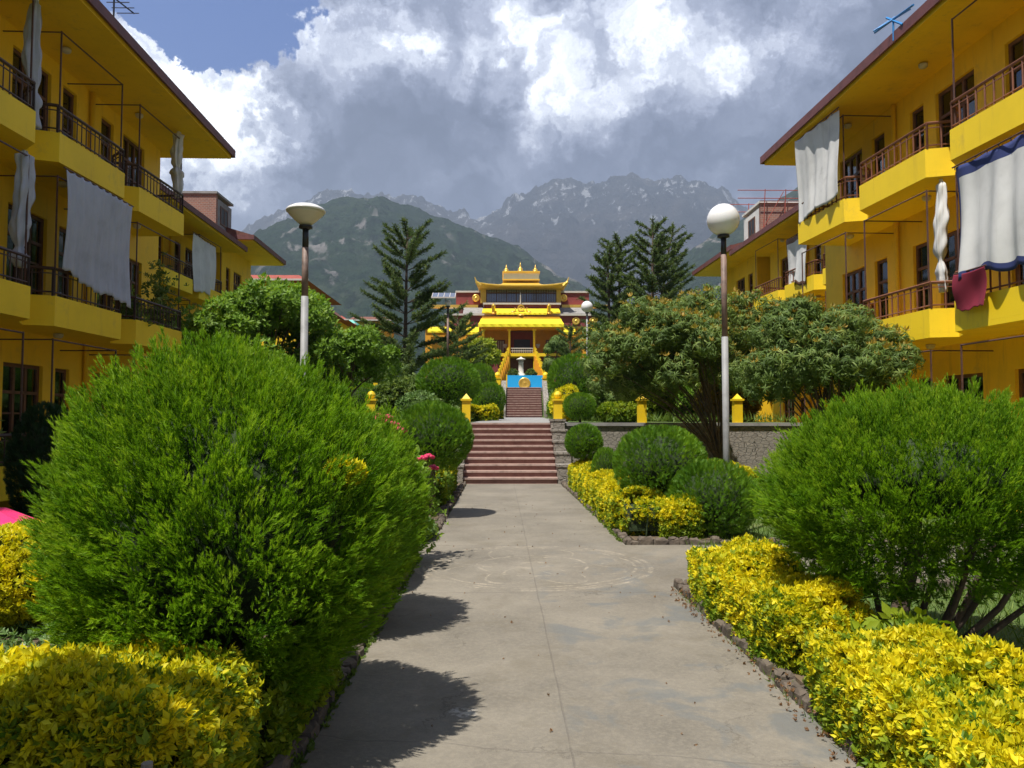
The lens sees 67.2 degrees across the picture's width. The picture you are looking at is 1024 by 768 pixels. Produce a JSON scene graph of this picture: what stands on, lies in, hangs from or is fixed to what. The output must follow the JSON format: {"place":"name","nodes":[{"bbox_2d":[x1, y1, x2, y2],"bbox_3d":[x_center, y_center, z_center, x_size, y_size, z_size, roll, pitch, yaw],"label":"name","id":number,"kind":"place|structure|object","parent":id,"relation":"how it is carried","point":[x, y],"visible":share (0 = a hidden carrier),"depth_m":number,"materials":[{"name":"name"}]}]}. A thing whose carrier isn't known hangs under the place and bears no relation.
{"place":"outdoors","nodes":[
{"label":"outdoors","id":0,"kind":"place"},
{"bbox_2d":[286,202,325,377],"bbox_3d":[-2.698,-0.104,9.976,0.509,4.504,0.509,0,-3,-1],"label":"street lamp","id":1,"kind":"object","parent":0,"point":[306,216],"visible":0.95,"depth_m":9.98,"materials":[{"name":"beige"}]},
{"bbox_2d":[251,196,622,376],"bbox_3d":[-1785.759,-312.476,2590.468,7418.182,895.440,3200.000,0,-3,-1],"label":"green mountain","id":2,"kind":"structure","parent":0,"point":[345,232],"depth_m":2345.76,"materials":[{"name":"plant"}]},
{"bbox_2d":[241,172,747,305],"bbox_3d":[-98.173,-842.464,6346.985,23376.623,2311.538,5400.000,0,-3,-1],"label":"rocky mountain","id":3,"kind":"structure","parent":0,"point":[558,227],"depth_m":6436.85,"materials":[{"name":"stone"}]},
{"bbox_2d":[455,419,570,483],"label":"stone stairs","id":4,"kind":"structure","parent":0,"point":[518,453],"depth_m":21.38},
{"bbox_2d":[100,0,926,230],"label":"sky","id":5,"kind":"structure","parent":0,"point":[471,105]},
{"bbox_2d":[11,391,1023,765],"bbox_3d":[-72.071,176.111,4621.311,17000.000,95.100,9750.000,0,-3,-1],"label":"ground","id":6,"kind":"structure","parent":0,"point":[975,617],"depth_m":6.78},
{"bbox_2d":[3,401,71,518],"bbox_3d":[-6.933,1.243,11.451,1.112,2.020,1.098,0,-3,-1],"label":"conifer bush","id":7,"kind":"object","parent":6,"relation":"on","point":[34,443],"visible":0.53,"depth_m":11.13,"materials":[{"name":"green plant"}]},
{"bbox_2d":[0,580,146,652],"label":"ground cover","id":8,"kind":"object","parent":6,"relation":"on","point":[11,641],"visible":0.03,"depth_m":5.51,"materials":[{"name":"green plant"}]},
{"bbox_2d":[0,0,235,508],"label":"apartment building","id":9,"kind":"structure","parent":6,"relation":"on","point":[118,109],"depth_m":15.73,"materials":[{"name":"yellow paint"}]},
{"bbox_2d":[1,362,39,441],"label":"window","id":10,"kind":"structure","parent":9,"relation":"in","point":[11,371],"depth_m":14.82,"materials":[{"name":"brown wood"}]},
{"bbox_2d":[8,150,35,267],"bbox_3d":[-8.322,-2.976,13.070,0.341,2.000,0.424,0,-3,-1],"label":"hanging curtain","id":11,"kind":"object","parent":9,"relation":"hanging from","point":[23,182],"visible":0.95,"depth_m":12.98,"materials":[{"name":"grey fabric"}]},
{"bbox_2d":[6,203,43,294],"bbox_3d":[-9.568,-2.273,14.991,0.105,2.220,1.300,0,-3,-2],"label":"window","id":12,"kind":"structure","parent":9,"relation":"in","point":[35,242],"depth_m":15.41,"materials":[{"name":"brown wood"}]},
{"bbox_2d":[12,47,47,130],"bbox_3d":[-9.568,-5.280,15.136,0.105,2.220,1.300,0,-3,-2],"label":"window","id":13,"kind":"structure","parent":9,"relation":"in","point":[17,63],"depth_m":15.14,"materials":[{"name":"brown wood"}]},
{"bbox_2d":[21,0,42,128],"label":"hanging curtain","id":14,"kind":"object","parent":9,"relation":"hanging from","point":[37,61],"visible":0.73,"depth_m":13.35,"materials":[{"name":"grey fabric"}]},
{"bbox_2d":[54,368,65,414],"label":"window","id":15,"kind":"structure","parent":9,"relation":"in","point":[59,397],"depth_m":16.37,"materials":[{"name":"brown wood"}]},
{"bbox_2d":[58,227,68,298],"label":"window","id":16,"kind":"structure","parent":9,"relation":"in","point":[62,232],"depth_m":16.43,"materials":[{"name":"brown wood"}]},
{"bbox_2d":[63,87,73,138],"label":"window","id":17,"kind":"structure","parent":9,"relation":"in","point":[68,99],"depth_m":16.66,"materials":[{"name":"brown wood"}]},
{"bbox_2d":[62,167,133,307],"bbox_3d":[-8.214,-2.801,15.349,0.130,2.243,2.599,0,-3,0],"label":"hanging curtain","id":18,"kind":"object","parent":9,"relation":"hanging from","point":[96,249],"visible":1,"depth_m":15.28,"materials":[{"name":"grey fabric"}]},
{"bbox_2d":[123,135,141,186],"bbox_3d":[-9.741,-5.066,19.578,0.080,2.220,1.200,0,-3,-2],"label":"window","id":19,"kind":"structure","parent":9,"relation":"in","point":[131,150],"depth_m":19.67,"materials":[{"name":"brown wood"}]},
{"bbox_2d":[138,251,187,354],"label":"potted plant","id":20,"kind":"object","parent":9,"relation":"on","point":[159,294],"visible":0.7,"depth_m":19.09,"materials":[{"name":"green plant"}]},
{"bbox_2d":[169,131,184,197],"bbox_3d":[-8.547,-5.611,19.694,0.352,1.700,0.478,0,-3,-1],"label":"hanging curtain","id":21,"kind":"object","parent":9,"relation":"hanging from","point":[176,172],"visible":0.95,"depth_m":19.61,"materials":[{"name":"white fabric"}]},
{"bbox_2d":[158,183,247,390],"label":"apartment building","id":22,"kind":"structure","parent":6,"relation":"on","point":[199,223],"depth_m":30.04,"materials":[{"name":"yellow paint"}]},
{"bbox_2d":[192,232,215,295],"bbox_3d":[-12.035,-4.560,30.179,0.156,2.245,2.544,0,-3,-2],"label":"hanging curtain","id":23,"kind":"object","parent":22,"relation":"hanging from","point":[204,263],"visible":0.99,"depth_m":30.07,"materials":[{"name":"white fabric"}]},
{"bbox_2d":[206,227,285,396],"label":"apartment building","id":24,"kind":"structure","parent":6,"relation":"on","point":[235,270],"depth_m":36.54,"materials":[{"name":"yellow paint"}]},
{"bbox_2d":[181,191,233,230],"bbox_3d":[-13.753,-7.444,34.156,2.050,1.650,2.060,0,-3,-1],"label":"rooftop room","id":25,"kind":"object","parent":24,"relation":"on","point":[213,206],"visible":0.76,"depth_m":33.22,"materials":[{"name":"brick"}]},
{"bbox_2d":[166,271,342,368],"bbox_3d":[-8.681,-0.379,26.201,6.030,6.782,4.382,0,-3,-1],"label":"leafy tree","id":26,"kind":"object","parent":6,"relation":"on","point":[251,309],"visible":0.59,"depth_m":25.15,"materials":[{"name":"green plant"}]},
{"bbox_2d":[251,275,340,351],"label":"house","id":27,"kind":"structure","parent":6,"relation":"on","point":[295,278],"depth_m":51.93,"materials":[{"name":"yellow paint"}]},
{"bbox_2d":[293,323,403,398],"bbox_3d":[-5.578,-0.287,26.273,3.366,3.607,3.262,-1,-3,13],"label":"leafy tree","id":28,"kind":"object","parent":6,"relation":"on","point":[360,348],"visible":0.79,"depth_m":25.74,"materials":[{"name":"green plant"}]},
{"bbox_2d":[372,372,426,420],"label":"leafy shrub","id":29,"kind":"object","parent":6,"relation":"on","point":[395,390],"visible":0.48,"depth_m":28.33,"materials":[{"name":"green plant"}]},
{"bbox_2d":[0,483,805,684],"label":"planting bed","id":30,"kind":"object","parent":6,"relation":"on","point":[799,678],"visible":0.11,"depth_m":10.34,"materials":[{"name":"brown soil"}]},
{"bbox_2d":[0,517,54,630],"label":"golden shrub","id":31,"kind":"object","parent":30,"relation":"on","point":[15,594],"visible":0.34,"depth_m":5.73,"materials":[{"name":"yellow plant"}]},
{"bbox_2d":[0,633,273,767],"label":"golden hedge","id":32,"kind":"object","parent":30,"relation":"on","point":[87,705],"visible":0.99,"depth_m":2.68,"materials":[{"name":"yellow plant"}]},
{"bbox_2d":[16,323,419,720],"bbox_3d":[-1.481,0.783,4.047,1.987,2.228,1.895,0,-3,-1],"label":"thuja bush","id":33,"kind":"object","parent":30,"relation":"on","point":[217,532],"visible":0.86,"depth_m":3.52,"materials":[{"name":"green plant"}]},
{"bbox_2d":[255,623,344,767],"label":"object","id":34,"kind":"object","parent":30,"relation":"on","point":[281,730],"visible":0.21,"depth_m":3.58,"materials":[{"name":"green plant"}]},
{"bbox_2d":[293,453,368,644],"bbox_3d":[-0.955,1.087,3.833,0.224,1.498,0.670,3,-4,-44],"label":"golden shrub","id":35,"kind":"object","parent":30,"relation":"on","point":[361,466],"visible":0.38,"depth_m":3.68,"materials":[{"name":"yellow plant"}]},
{"bbox_2d":[342,397,438,603],"bbox_3d":[-1.217,1.051,6.265,1.246,1.907,1.545,0,-3,-1],"label":"thuja bush","id":36,"kind":"object","parent":30,"relation":"on","point":[420,490],"visible":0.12,"depth_m":6.14,"materials":[{"name":"green plant"}]},
{"bbox_2d":[408,444,454,553],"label":"rose plant","id":37,"kind":"object","parent":30,"relation":"on","point":[425,457],"visible":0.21,"depth_m":9.17,"materials":[{"name":"green plant"}]},
{"bbox_2d":[391,399,474,513],"bbox_3d":[-1.386,1.297,13.321,1.504,2.090,1.516,0,-3,-1],"label":"topiary bush","id":38,"kind":"object","parent":30,"relation":"on","point":[443,432],"visible":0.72,"depth_m":12.94,"materials":[{"name":"green plant"}]},
{"bbox_2d":[435,466,458,506],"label":"golden hedge","id":39,"kind":"object","parent":30,"relation":"on","point":[444,488],"visible":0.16,"depth_m":14.91,"materials":[{"name":"green plant"}]},
{"bbox_2d":[564,423,603,460],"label":"topiary bush","id":40,"kind":"object","parent":30,"relation":"on","point":[581,442],"visible":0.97,"depth_m":17.95,"materials":[{"name":"green plant"}]},
{"bbox_2d":[590,447,615,478],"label":"topiary bush","id":41,"kind":"object","parent":30,"relation":"on","point":[604,455],"visible":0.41,"depth_m":14.83,"materials":[{"name":"green plant"}]},
{"bbox_2d":[567,457,665,536],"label":"golden hedge","id":42,"kind":"object","parent":30,"relation":"on","point":[610,501],"visible":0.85,"depth_m":11.31,"materials":[{"name":"yellow plant"}]},
{"bbox_2d":[612,424,708,501],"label":"topiary bush","id":43,"kind":"object","parent":30,"relation":"on","point":[658,458],"visible":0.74,"depth_m":11.31,"materials":[{"name":"green plant"}]},
{"bbox_2d":[655,493,705,538],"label":"golden hedge","id":44,"kind":"object","parent":30,"relation":"on","point":[674,520],"visible":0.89,"depth_m":10.40,"materials":[{"name":"yellow plant"}]},
{"bbox_2d":[666,457,762,538],"bbox_3d":[2.859,1.629,10.914,1.341,1.199,1.390,0,-3,-1],"label":"topiary bush","id":45,"kind":"object","parent":30,"relation":"on","point":[716,489],"visible":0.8,"depth_m":10.55,"materials":[{"name":"green plant"}]},
{"bbox_2d":[685,532,875,674],"bbox_3d":[1.964,1.620,6.081,0.798,0.709,2.682,0,-3,-1],"label":"golden hedge","id":46,"kind":"object","parent":30,"relation":"on","point":[767,599],"visible":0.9,"depth_m":5.34,"materials":[{"name":"yellow plant"}]},
{"bbox_2d":[747,370,1023,638],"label":"thuja bush","id":47,"kind":"object","parent":30,"relation":"on","point":[898,469],"visible":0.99,"depth_m":4.85,"materials":[{"name":"green plant"}]},
{"bbox_2d":[850,594,957,676],"bbox_3d":[2.336,1.609,4.505,0.696,0.636,0.912,0,-3,-1],"label":"leafy shrub","id":48,"kind":"object","parent":30,"relation":"on","point":[895,618],"visible":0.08,"depth_m":4.61,"materials":[{"name":"green plant"}]},
{"bbox_2d":[796,622,1023,767],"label":"golden hedge","id":49,"kind":"object","parent":30,"relation":"on","point":[879,695],"visible":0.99,"depth_m":3.56,"materials":[{"name":"yellow plant"}]},
{"bbox_2d":[347,217,485,382],"bbox_3d":[-5.284,-3.403,40.243,7.924,10.562,6.971,0,-3,-1],"label":"araucaria tree","id":50,"kind":"object","parent":6,"relation":"on","point":[421,300],"visible":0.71,"depth_m":39.55,"materials":[{"name":"green plant"}]},
{"bbox_2d":[393,389,441,412],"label":"leafy shrub","id":51,"kind":"object","parent":6,"relation":"on","point":[410,399],"visible":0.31,"depth_m":25.59,"materials":[{"name":"green plant"}]},
{"bbox_2d":[415,356,481,407],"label":"topiary bush","id":52,"kind":"object","parent":6,"relation":"on","point":[451,378],"visible":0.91,"depth_m":26.78,"materials":[{"name":"green plant"}]},
{"bbox_2d":[424,311,489,371],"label":"araucaria tree","id":53,"kind":"object","parent":6,"relation":"on","point":[462,323],"visible":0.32,"depth_m":55.65,"materials":[{"name":"green plant"}]},
{"bbox_2d":[459,403,499,420],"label":"golden hedge","id":54,"kind":"object","parent":6,"relation":"on","point":[489,412],"visible":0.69,"depth_m":29.04,"materials":[{"name":"yellow plant"}]},
{"bbox_2d":[467,335,501,366],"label":"leafy tree","id":55,"kind":"object","parent":6,"relation":"on","point":[493,353],"visible":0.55,"depth_m":67.39,"materials":[{"name":"green plant"}]},
{"bbox_2d":[473,382,506,411],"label":"topiary bush","id":56,"kind":"object","parent":6,"relation":"on","point":[489,393],"visible":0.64,"depth_m":30.64,"materials":[{"name":"green plant"}]},
{"bbox_2d":[425,262,606,381],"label":"temple","id":57,"kind":"structure","parent":6,"relation":"on","point":[520,312],"depth_m":95.24,"materials":[{"name":"yellow paint"}]},
{"bbox_2d":[486,290,555,302],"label":"upper window","id":58,"kind":"structure","parent":57,"relation":"in","point":[492,296],"depth_m":96.90,"materials":[{"name":"grey glass"}]},
{"bbox_2d":[510,331,532,352],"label":"door","id":59,"kind":"structure","parent":57,"relation":"in","point":[518,339],"depth_m":97.33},
{"bbox_2d":[501,381,548,417],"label":"stone stairs","id":60,"kind":"structure","parent":6,"relation":"on","point":[523,402],"depth_m":49.94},
{"bbox_2d":[541,335,569,373],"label":"leafy tree","id":61,"kind":"object","parent":6,"relation":"on","point":[550,346],"visible":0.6,"depth_m":65.36,"materials":[{"name":"green plant"}]},
{"bbox_2d":[548,383,578,421],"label":"leafy shrub","id":62,"kind":"object","parent":6,"relation":"on","point":[566,390],"visible":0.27,"depth_m":25.42,"materials":[{"name":"yellow plant"}]},
{"bbox_2d":[548,322,584,378],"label":"araucaria tree","id":63,"kind":"object","parent":6,"relation":"on","point":[564,345],"visible":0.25,"depth_m":60.13,"materials":[{"name":"green plant"}]},
{"bbox_2d":[546,352,600,398],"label":"topiary bush","id":64,"kind":"object","parent":6,"relation":"on","point":[564,371],"visible":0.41,"depth_m":29.44,"materials":[{"name":"green plant"}]},
{"bbox_2d":[563,392,596,422],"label":"topiary bush","id":65,"kind":"object","parent":6,"relation":"on","point":[575,403],"visible":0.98,"depth_m":24.34,"materials":[{"name":"green plant"}]},
{"bbox_2d":[571,240,634,365],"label":"araucaria tree","id":66,"kind":"object","parent":6,"relation":"on","point":[606,260],"visible":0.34,"depth_m":45.09,"materials":[{"name":"green plant"}]},
{"bbox_2d":[595,401,636,422],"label":"leafy shrub","id":67,"kind":"object","parent":6,"relation":"on","point":[613,409],"visible":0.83,"depth_m":24.72,"materials":[{"name":"green plant"}]},
{"bbox_2d":[585,374,648,405],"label":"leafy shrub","id":68,"kind":"object","parent":6,"relation":"on","point":[593,385],"visible":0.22,"depth_m":25.87,"materials":[{"name":"green plant"}]},
{"bbox_2d":[579,231,656,366],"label":"araucaria tree","id":69,"kind":"object","parent":6,"relation":"on","point":[618,245],"visible":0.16,"depth_m":47.15,"materials":[{"name":"green plant"}]},
{"bbox_2d":[262,481,1020,767],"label":"kerb","id":70,"kind":"structure","parent":6,"relation":"on","point":[800,692],"depth_m":5.10,"materials":[{"name":"stone"}]},
{"bbox_2d":[605,216,700,383],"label":"araucaria tree","id":71,"kind":"object","parent":6,"relation":"on","point":[646,274],"visible":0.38,"depth_m":43.12,"materials":[{"name":"green plant"}]},
{"bbox_2d":[644,385,677,420],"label":"leafy shrub","id":72,"kind":"object","parent":6,"relation":"on","point":[653,408],"visible":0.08,"depth_m":28.44,"materials":[{"name":"green plant"}]},
{"bbox_2d":[632,221,695,300],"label":"araucaria tree","id":73,"kind":"object","parent":6,"relation":"on","point":[678,245],"visible":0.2,"depth_m":46.09,"materials":[{"name":"green plant"}]},
{"bbox_2d":[578,292,752,458],"bbox_3d":[4.288,0.121,20.698,4.216,5.255,4.516,-2,-3,38],"label":"mango tree","id":74,"kind":"object","parent":6,"relation":"on","point":[663,344],"visible":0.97,"depth_m":20.31,"materials":[{"name":"green plant"}]},
{"bbox_2d":[543,410,794,422],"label":"grass","id":75,"kind":"structure","parent":6,"relation":"on","point":[676,419],"depth_m":25.21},
{"bbox_2d":[663,384,700,420],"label":"leafy shrub","id":76,"kind":"object","parent":6,"relation":"on","point":[684,400],"visible":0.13,"depth_m":29.91,"materials":[{"name":"green plant"}]},
{"bbox_2d":[565,423,801,474],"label":"retaining wall","id":77,"kind":"structure","parent":6,"relation":"on","point":[751,444],"depth_m":23.19,"materials":[{"name":"stone"}]},
{"bbox_2d":[668,282,774,421],"bbox_3d":[7.162,-1.065,27.119,6.173,5.044,4.499,0,-3,-1],"label":"mango tree","id":78,"kind":"object","parent":6,"relation":"on","point":[749,317],"visible":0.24,"depth_m":26.29,"materials":[{"name":"green plant"}]},
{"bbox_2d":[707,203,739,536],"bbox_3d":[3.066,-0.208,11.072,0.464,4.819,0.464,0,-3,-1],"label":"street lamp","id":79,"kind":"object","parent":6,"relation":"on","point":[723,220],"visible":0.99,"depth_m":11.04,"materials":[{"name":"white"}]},
{"bbox_2d":[692,378,763,420],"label":"leafy shrub","id":80,"kind":"object","parent":6,"relation":"on","point":[754,409],"visible":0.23,"depth_m":28.53,"materials":[{"name":"green plant"}]},
{"bbox_2d":[692,242,772,421],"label":"apartment building","id":81,"kind":"structure","parent":6,"relation":"on","point":[744,274],"depth_m":37.23,"materials":[{"name":"yellow paint"}]},
{"bbox_2d":[729,204,826,422],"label":"apartment building","id":82,"kind":"structure","parent":6,"relation":"on","point":[770,239],"depth_m":31.04,"materials":[{"name":"yellow paint"}]},
{"bbox_2d":[730,189,798,240],"bbox_3d":[11.917,-7.494,34.680,4.300,1.802,2.620,0,-3,-1],"label":"rooftop room","id":83,"kind":"object","parent":82,"relation":"on","point":[759,215],"visible":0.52,"depth_m":33.59,"materials":[{"name":"paint"}]},
{"bbox_2d":[786,233,806,285],"bbox_3d":[10.622,-4.584,28.719,0.172,2.036,1.908,0,-3,-1],"label":"hanging curtain","id":84,"kind":"object","parent":82,"relation":"hanging from","point":[795,250],"visible":0.85,"depth_m":28.77,"materials":[{"name":"white fabric"}]},
{"bbox_2d":[728,291,925,493],"bbox_3d":[6.135,0.341,15.325,3.591,4.301,3.266,0,-3,-1],"label":"mango tree","id":85,"kind":"object","parent":6,"relation":"on","point":[809,344],"visible":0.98,"depth_m":14.60,"materials":[{"name":"green plant"}]},
{"bbox_2d":[681,511,1023,647],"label":"grass","id":86,"kind":"structure","parent":6,"relation":"on","point":[757,535],"depth_m":7.01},
{"bbox_2d":[760,0,1023,511],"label":"apartment building","id":87,"kind":"structure","parent":6,"relation":"on","point":[928,97],"depth_m":16.02,"materials":[{"name":"yellow paint"}]},
{"bbox_2d":[795,107,839,223],"bbox_3d":[7.633,-5.381,19.289,0.149,2.250,2.281,0,-3,-3],"label":"hanging curtain","id":88,"kind":"object","parent":87,"relation":"hanging from","point":[816,152],"visible":1,"depth_m":19.22,"materials":[{"name":"white fabric"}]},
{"bbox_2d":[843,149,862,198],"bbox_3d":[9.083,-4.959,20.356,0.080,2.220,1.200,0,-3,-2],"label":"window","id":89,"kind":"structure","parent":87,"relation":"in","point":[852,164],"depth_m":20.48,"materials":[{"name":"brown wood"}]},
{"bbox_2d":[845,267,864,322],"bbox_3d":[9.083,-1.882,20.208,0.080,2.220,1.200,0,-3,-2],"label":"window","id":90,"kind":"structure","parent":87,"relation":"in","point":[855,279],"depth_m":20.30,"materials":[{"name":"brown wood"}]},
{"bbox_2d":[877,258,888,319],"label":"window","id":91,"kind":"structure","parent":87,"relation":"in","point":[882,271],"depth_m":18.96,"materials":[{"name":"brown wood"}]},
{"bbox_2d":[912,106,923,153],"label":"window","id":92,"kind":"structure","parent":87,"relation":"in","point":[918,115],"depth_m":17.44,"materials":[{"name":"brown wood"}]},
{"bbox_2d":[916,242,928,310],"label":"window","id":93,"kind":"structure","parent":87,"relation":"in","point":[921,250],"depth_m":17.27,"materials":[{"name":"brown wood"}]},
{"bbox_2d":[933,179,949,292],"bbox_3d":[8.197,-2.837,14.705,0.260,2.180,0.343,0,-3,-1],"label":"hanging curtain","id":94,"kind":"object","parent":87,"relation":"hanging from","point":[941,221],"visible":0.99,"depth_m":14.64,"materials":[{"name":"white fabric"}]},
{"bbox_2d":[944,229,959,307],"bbox_3d":[9.279,-2.096,15.767,0.105,2.220,1.300,0,-3,-2],"label":"window","id":95,"kind":"structure","parent":87,"relation":"in","point":[951,258],"depth_m":16.21,"materials":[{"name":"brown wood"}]},
{"bbox_2d":[938,69,974,147],"bbox_3d":[9.279,-5.172,15.915,0.105,2.220,1.300,0,-3,-2],"label":"window","id":96,"kind":"structure","parent":87,"relation":"in","point":[964,84],"depth_m":16.08,"materials":[{"name":"brown wood"}]},
{"bbox_2d":[946,373,983,440],"bbox_3d":[9.279,0.911,15.622,0.105,2.220,1.300,0,-3,-2],"label":"window","id":97,"kind":"structure","parent":87,"relation":"in","point":[965,376],"depth_m":15.67,"materials":[{"name":"brown wood"}]},
{"bbox_2d":[952,130,1023,280],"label":"hanging curtain","id":98,"kind":"object","parent":87,"relation":"hanging from","point":[991,191],"visible":1,"depth_m":12.51,"materials":[{"name":"white fabric"}]},
{"bbox_2d":[1008,34,1023,94],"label":"window","id":99,"kind":"structure","parent":87,"relation":"in","point":[1015,48],"depth_m":14.25,"materials":[{"name":"brown wood"}]},
{"bbox_2d":[471,417,568,422],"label":"path","id":100,"kind":"structure","parent":0,"point":[524,420],"depth_m":29.52,"materials":[{"name":"grey concrete"}]},
{"bbox_2d":[300,484,1016,767],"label":"path","id":101,"kind":"structure","parent":0,"point":[598,672],"depth_m":5.08,"materials":[{"name":"concrete"}]},
{"bbox_2d":[290,557,422,767],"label":"weeds","id":102,"kind":"object","parent":101,"relation":"on","point":[327,719],"visible":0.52,"depth_m":4.77,"materials":[{"name":"green plant"}]},
{"bbox_2d":[671,584,855,763],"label":"fallen leaves","id":103,"kind":"object","parent":101,"relation":"on","point":[808,711],"visible":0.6,"depth_m":4.56,"materials":[{"name":"brown plant"}]},
{"bbox_2d":[666,187,797,368],"bbox_3d":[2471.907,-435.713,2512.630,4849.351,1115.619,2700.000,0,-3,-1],"label":"green hill","id":104,"kind":"structure","parent":0,"point":[709,248],"depth_m":2476.24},
{"bbox_2d":[952,264,986,310],"bbox_3d":[7.775,-1.602,13.076,0.106,0.695,0.848,0,-3,-3],"label":"hanging cloth","id":105,"kind":"object","parent":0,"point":[969,290],"visible":1,"depth_m":13.07,"materials":[{"name":"fabric"}]},
{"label":"temple path","id":106,"kind":"structure","parent":0,"visible":0},
{"bbox_2d":[506,375,543,387],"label":"banner panel","id":107,"kind":"object","parent":106,"relation":"on","point":[523,380],"visible":0.83,"depth_m":54.09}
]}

